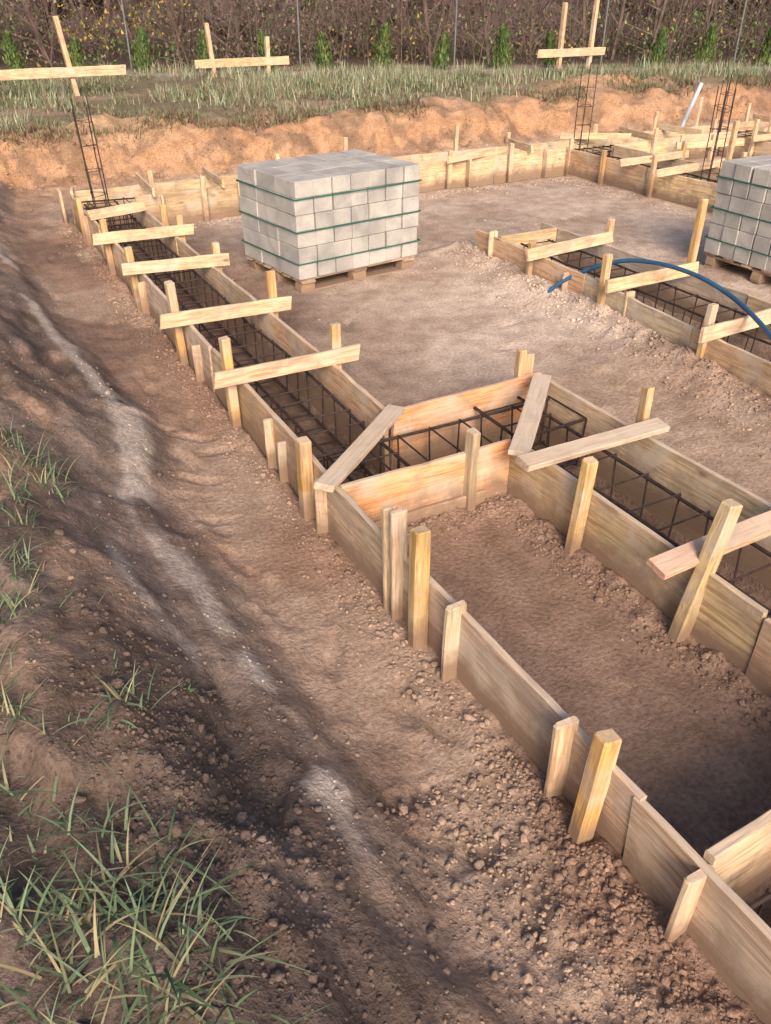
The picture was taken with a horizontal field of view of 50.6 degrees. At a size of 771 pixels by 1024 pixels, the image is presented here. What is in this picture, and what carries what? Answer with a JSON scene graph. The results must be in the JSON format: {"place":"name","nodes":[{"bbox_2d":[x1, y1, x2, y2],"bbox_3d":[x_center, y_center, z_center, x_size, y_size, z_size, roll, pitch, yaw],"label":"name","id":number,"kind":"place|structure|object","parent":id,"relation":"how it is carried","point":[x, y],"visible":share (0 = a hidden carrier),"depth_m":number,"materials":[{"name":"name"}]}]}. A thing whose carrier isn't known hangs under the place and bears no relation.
{"place":"outdoors","nodes":[
{"label":"outdoors","id":0,"kind":"place"},
{"bbox_2d":[0,428,259,1023],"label":"grass","id":1,"kind":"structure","parent":0,"point":[73,745],"depth_m":2.22,"materials":[{"name":"green plant"}]},
{"bbox_2d":[0,37,770,1023],"bbox_3d":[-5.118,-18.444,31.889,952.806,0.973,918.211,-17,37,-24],"label":"ground","id":2,"kind":"structure","parent":0,"point":[416,343],"depth_m":3.40,"materials":[{"name":"soil"}]},
{"bbox_2d":[0,30,28,69],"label":"thuja tree","id":3,"kind":"object","parent":2,"relation":"on","point":[9,47],"visible":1,"depth_m":17.52,"materials":[{"name":"green plant"}]},
{"bbox_2d":[0,16,125,95],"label":"batter board","id":4,"kind":"object","parent":2,"relation":"on","point":[70,71],"visible":0.94,"depth_m":14.07,"materials":[{"name":"beige wood"}]},
{"bbox_2d":[68,38,84,66],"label":"thuja tree","id":5,"kind":"object","parent":2,"relation":"on","point":[75,56],"visible":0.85,"depth_m":17.74,"materials":[{"name":"green plant"}]},
{"bbox_2d":[70,96,114,229],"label":"rebar column","id":6,"kind":"structure","parent":2,"relation":"on","point":[81,146],"depth_m":8.71,"materials":[{"name":"brown metal"}]},
{"bbox_2d":[129,26,154,70],"bbox_3d":[-5.384,-10.160,17.952,0.613,0.953,0.579,-17,37,-24],"label":"thuja tree","id":7,"kind":"object","parent":2,"relation":"on","point":[142,48],"visible":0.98,"depth_m":17.89,"materials":[{"name":"green plant"}]},
{"bbox_2d":[35,381,301,884],"bbox_3d":[-1.111,0.155,3.325,0.146,0.182,3.487,-18,37,-25],"label":"weed","id":8,"kind":"object","parent":2,"relation":"on","point":[190,690],"visible":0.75,"depth_m":2.69,"materials":[{"name":"green plant"}]},
{"bbox_2d":[0,341,337,1023],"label":"grass tuft","id":9,"kind":"object","parent":2,"relation":"on","point":[174,984],"visible":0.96,"depth_m":1.81,"materials":[{"name":"green plant"}]},
{"bbox_2d":[196,30,217,70],"bbox_3d":[-3.968,-10.211,18.095,0.612,0.885,0.579,-17,37,-24],"label":"thuja tree","id":10,"kind":"object","parent":2,"relation":"on","point":[202,53],"visible":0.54,"depth_m":18.00,"materials":[{"name":"green plant"}]},
{"bbox_2d":[194,23,288,76],"bbox_3d":[-3.030,-9.630,17.237,2.108,1.236,0.133,-17,37,-24],"label":"batter board","id":11,"kind":"object","parent":2,"relation":"on","point":[267,61],"visible":0.9,"depth_m":17.22,"materials":[{"name":"beige wood"}]},
{"bbox_2d":[83,200,410,485],"bbox_3d":[-1.572,-1.675,6.637,0.356,0.323,6.952,-16,36,-23],"label":"rebar cage","id":12,"kind":"object","parent":2,"relation":"on","point":[337,401],"visible":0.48,"depth_m":5.57,"materials":[{"name":"brown metal"}]},
{"bbox_2d":[256,30,275,70],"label":"thuja tree","id":13,"kind":"object","parent":2,"relation":"on","point":[260,49],"visible":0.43,"depth_m":18.04,"materials":[{"name":"green plant"}]},
{"bbox_2d":[313,31,335,68],"bbox_3d":[-1.398,-10.349,18.354,0.526,0.832,0.566,8,34,12],"label":"thuja tree","id":14,"kind":"object","parent":2,"relation":"on","point":[321,46],"visible":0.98,"depth_m":18.28,"materials":[{"name":"green plant"}]},
{"bbox_2d":[19,394,631,951],"bbox_3d":[-1.438,-1.627,6.233,3.378,0.543,10.135,-17,37,-24],"label":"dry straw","id":15,"kind":"object","parent":2,"relation":"on","point":[225,694],"visible":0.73,"depth_m":2.90,"materials":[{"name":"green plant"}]},
{"bbox_2d":[236,149,421,293],"bbox_3d":[-0.510,-2.703,7.516,1.336,0.930,1.006,-22,39,-30],"label":"concrete block pallet","id":16,"kind":"object","parent":2,"relation":"on","point":[307,221],"visible":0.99,"depth_m":7.16,"materials":[{"name":"grey concrete"}]},
{"bbox_2d":[370,23,394,66],"bbox_3d":[-0.062,-10.473,18.379,0.622,0.990,0.693,-17,37,-24],"label":"thuja tree","id":17,"kind":"object","parent":2,"relation":"on","point":[383,46],"visible":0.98,"depth_m":18.31,"materials":[{"name":"green plant"}]},
{"bbox_2d":[0,72,770,1023],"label":"soil clods","id":18,"kind":"object","parent":2,"relation":"on","point":[616,886],"visible":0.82,"depth_m":2.48,"materials":[{"name":"brown soil"}]},
{"bbox_2d":[0,0,770,67],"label":"forest","id":19,"kind":"object","parent":2,"relation":"on","point":[167,20],"visible":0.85,"depth_m":21.86,"materials":[{"name":"brown plant"}]},
{"bbox_2d":[0,54,770,135],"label":"tall weeds","id":20,"kind":"object","parent":2,"relation":"on","point":[386,73],"visible":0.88,"depth_m":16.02,"materials":[{"name":"green plant"}]},
{"bbox_2d":[0,0,770,68],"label":"wire fence","id":21,"kind":"object","parent":2,"relation":"on","point":[606,15],"visible":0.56,"depth_m":18.89,"materials":[{"name":"grey metal"}]},
{"bbox_2d":[0,68,770,159],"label":"bank weeds","id":22,"kind":"object","parent":2,"relation":"on","point":[641,84],"visible":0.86,"depth_m":12.49,"materials":[{"name":"green plant"}]},
{"bbox_2d":[56,97,769,224],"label":"timber formwork","id":23,"kind":"object","parent":2,"relation":"on","point":[212,195],"visible":0.6,"depth_m":10.82,"materials":[{"name":"beige wood"}]},
{"bbox_2d":[82,130,752,229],"bbox_3d":[1.818,-4.796,11.425,11.801,0.323,0.358,-17,37,-24],"label":"rebar cage","id":24,"kind":"object","parent":2,"relation":"on","point":[583,150],"visible":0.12,"depth_m":9.42,"materials":[{"name":"brown metal"}]},
{"bbox_2d":[70,194,770,1023],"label":"timber formwork","id":25,"kind":"object","parent":2,"relation":"on","point":[720,922],"visible":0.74,"depth_m":3.32,"materials":[{"name":"beige wood"}]},
{"bbox_2d":[340,348,540,529],"bbox_3d":[0.360,-0.345,4.438,1.629,0.633,0.757,-17,37,-24],"label":"timber formwork","id":26,"kind":"object","parent":2,"relation":"on","point":[470,476],"visible":0.64,"depth_m":4.23,"materials":[{"name":"beige wood"}]},
{"bbox_2d":[430,30,451,68],"bbox_3d":[1.254,-10.478,18.553,0.559,0.832,0.483,-17,37,-24],"label":"thuja tree","id":27,"kind":"object","parent":2,"relation":"on","point":[443,48],"visible":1,"depth_m":18.49,"materials":[{"name":"green plant"}]},
{"bbox_2d":[315,395,586,480],"bbox_3d":[0.377,-0.275,4.492,1.553,0.320,0.351,-17,37,-24],"label":"rebar cage","id":28,"kind":"object","parent":2,"relation":"on","point":[459,421],"visible":0.25,"depth_m":4.54,"materials":[{"name":"brown metal"}]},
{"bbox_2d":[488,23,514,67],"bbox_3d":[2.617,-10.623,18.631,0.697,0.989,0.664,-17,37,-24],"label":"thuja tree","id":29,"kind":"object","parent":2,"relation":"on","point":[503,45],"visible":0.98,"depth_m":18.57,"materials":[{"name":"green plant"}]},
{"bbox_2d":[541,31,557,67],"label":"thuja tree","id":30,"kind":"object","parent":2,"relation":"on","point":[550,41],"visible":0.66,"depth_m":18.73,"materials":[{"name":"green plant"}]},
{"bbox_2d":[537,0,605,69],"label":"batter board","id":31,"kind":"object","parent":2,"relation":"on","point":[560,52],"visible":0.93,"depth_m":18.07,"materials":[{"name":"beige wood"}]},
{"bbox_2d":[573,63,597,151],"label":"rebar column","id":32,"kind":"structure","parent":2,"relation":"on","point":[582,124],"depth_m":11.46,"materials":[{"name":"brown metal"}]},
{"bbox_2d":[473,396,770,617],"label":"rebar cage","id":33,"kind":"object","parent":2,"relation":"on","point":[707,515],"visible":0.3,"depth_m":3.97,"materials":[{"name":"brown metal"}]},
{"bbox_2d":[474,198,770,395],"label":"timber formwork","id":34,"kind":"object","parent":2,"relation":"on","point":[707,342],"visible":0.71,"depth_m":6.51,"materials":[{"name":"beige wood"}]},
{"bbox_2d":[507,373,770,696],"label":"timber formwork","id":35,"kind":"object","parent":2,"relation":"on","point":[686,589],"visible":0.86,"depth_m":3.80,"materials":[{"name":"beige wood"}]},
{"bbox_2d":[520,239,770,361],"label":"rebar cage","id":36,"kind":"object","parent":2,"relation":"on","point":[735,310],"visible":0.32,"depth_m":6.47,"materials":[{"name":"brown metal"}]},
{"bbox_2d":[593,153,716,182],"bbox_3d":[4.296,-3.561,9.530,0.358,0.322,6.000,-17,37,-24],"label":"rebar cage","id":37,"kind":"object","parent":2,"relation":"on","point":[696,176],"visible":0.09,"depth_m":10.43,"materials":[{"name":"brown metal"}]},
{"bbox_2d":[564,120,746,212],"bbox_3d":[4.207,-3.759,9.244,1.369,1.103,6.078,-17,37,-24],"label":"timber formwork","id":38,"kind":"object","parent":2,"relation":"on","point":[628,172],"visible":0.56,"depth_m":10.38,"materials":[{"name":"beige wood"}]},
{"bbox_2d":[646,27,670,65],"bbox_3d":[6.361,-10.761,18.927,0.583,0.888,0.561,-4,33,-7],"label":"thuja tree","id":39,"kind":"object","parent":2,"relation":"on","point":[657,48],"visible":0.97,"depth_m":18.86,"materials":[{"name":"green plant"}]},
{"bbox_2d":[547,258,770,339],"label":"blue water pipe","id":40,"kind":"object","parent":2,"relation":"on","point":[752,315],"visible":0.86,"depth_m":6.02,"materials":[{"name":"blue plastic"}]},
{"bbox_2d":[680,82,703,126],"bbox_3d":[4.926,-6.473,13.295,0.335,0.939,0.080,-4,33,-6],"label":"drain pipe","id":41,"kind":"object","parent":2,"relation":"on","point":[692,103],"visible":0.61,"depth_m":13.19,"materials":[{"name":"grey plastic"}]},
{"bbox_2d":[692,23,719,65],"bbox_3d":[7.496,-10.867,19.027,0.687,0.966,0.645,-17,37,-24],"label":"thuja tree","id":42,"kind":"object","parent":2,"relation":"on","point":[710,39],"visible":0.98,"depth_m":18.95,"materials":[{"name":"green plant"}]},
{"bbox_2d":[700,80,735,181],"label":"rebar column","id":43,"kind":"structure","parent":2,"relation":"on","point":[718,131],"depth_m":9.71,"materials":[{"name":"brown metal"}]},
{"bbox_2d":[676,116,770,167],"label":"timber formwork","id":44,"kind":"object","parent":2,"relation":"on","point":[758,143],"visible":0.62,"depth_m":11.87,"materials":[{"name":"beige wood"}]},
{"bbox_2d":[716,73,738,131],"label":"rebar column","id":45,"kind":"structure","parent":2,"relation":"on","point":[728,92],"depth_m":12.70,"materials":[{"name":"brown metal"}]},
{"bbox_2d":[703,809,770,898],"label":"timber formwork","id":46,"kind":"object","parent":2,"relation":"on","point":[739,860],"visible":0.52,"depth_m":2.29,"materials":[{"name":"beige wood"}]},
{"bbox_2d":[704,155,770,283],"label":"concrete block pallet","id":47,"kind":"object","parent":2,"relation":"on","point":[739,234],"visible":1,"depth_m":7.26,"materials":[{"name":"grey concrete"}]},
{"bbox_2d":[747,888,770,927],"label":"rebar","id":48,"kind":"object","parent":2,"relation":"on","point":[761,900],"visible":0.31,"depth_m":2.21,"materials":[{"name":"brown metal"}]},
{"bbox_2d":[753,27,770,63],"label":"thuja tree","id":49,"kind":"object","parent":2,"relation":"on","point":[765,49],"visible":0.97,"depth_m":19.25,"materials":[{"name":"green plant"}]}
]}

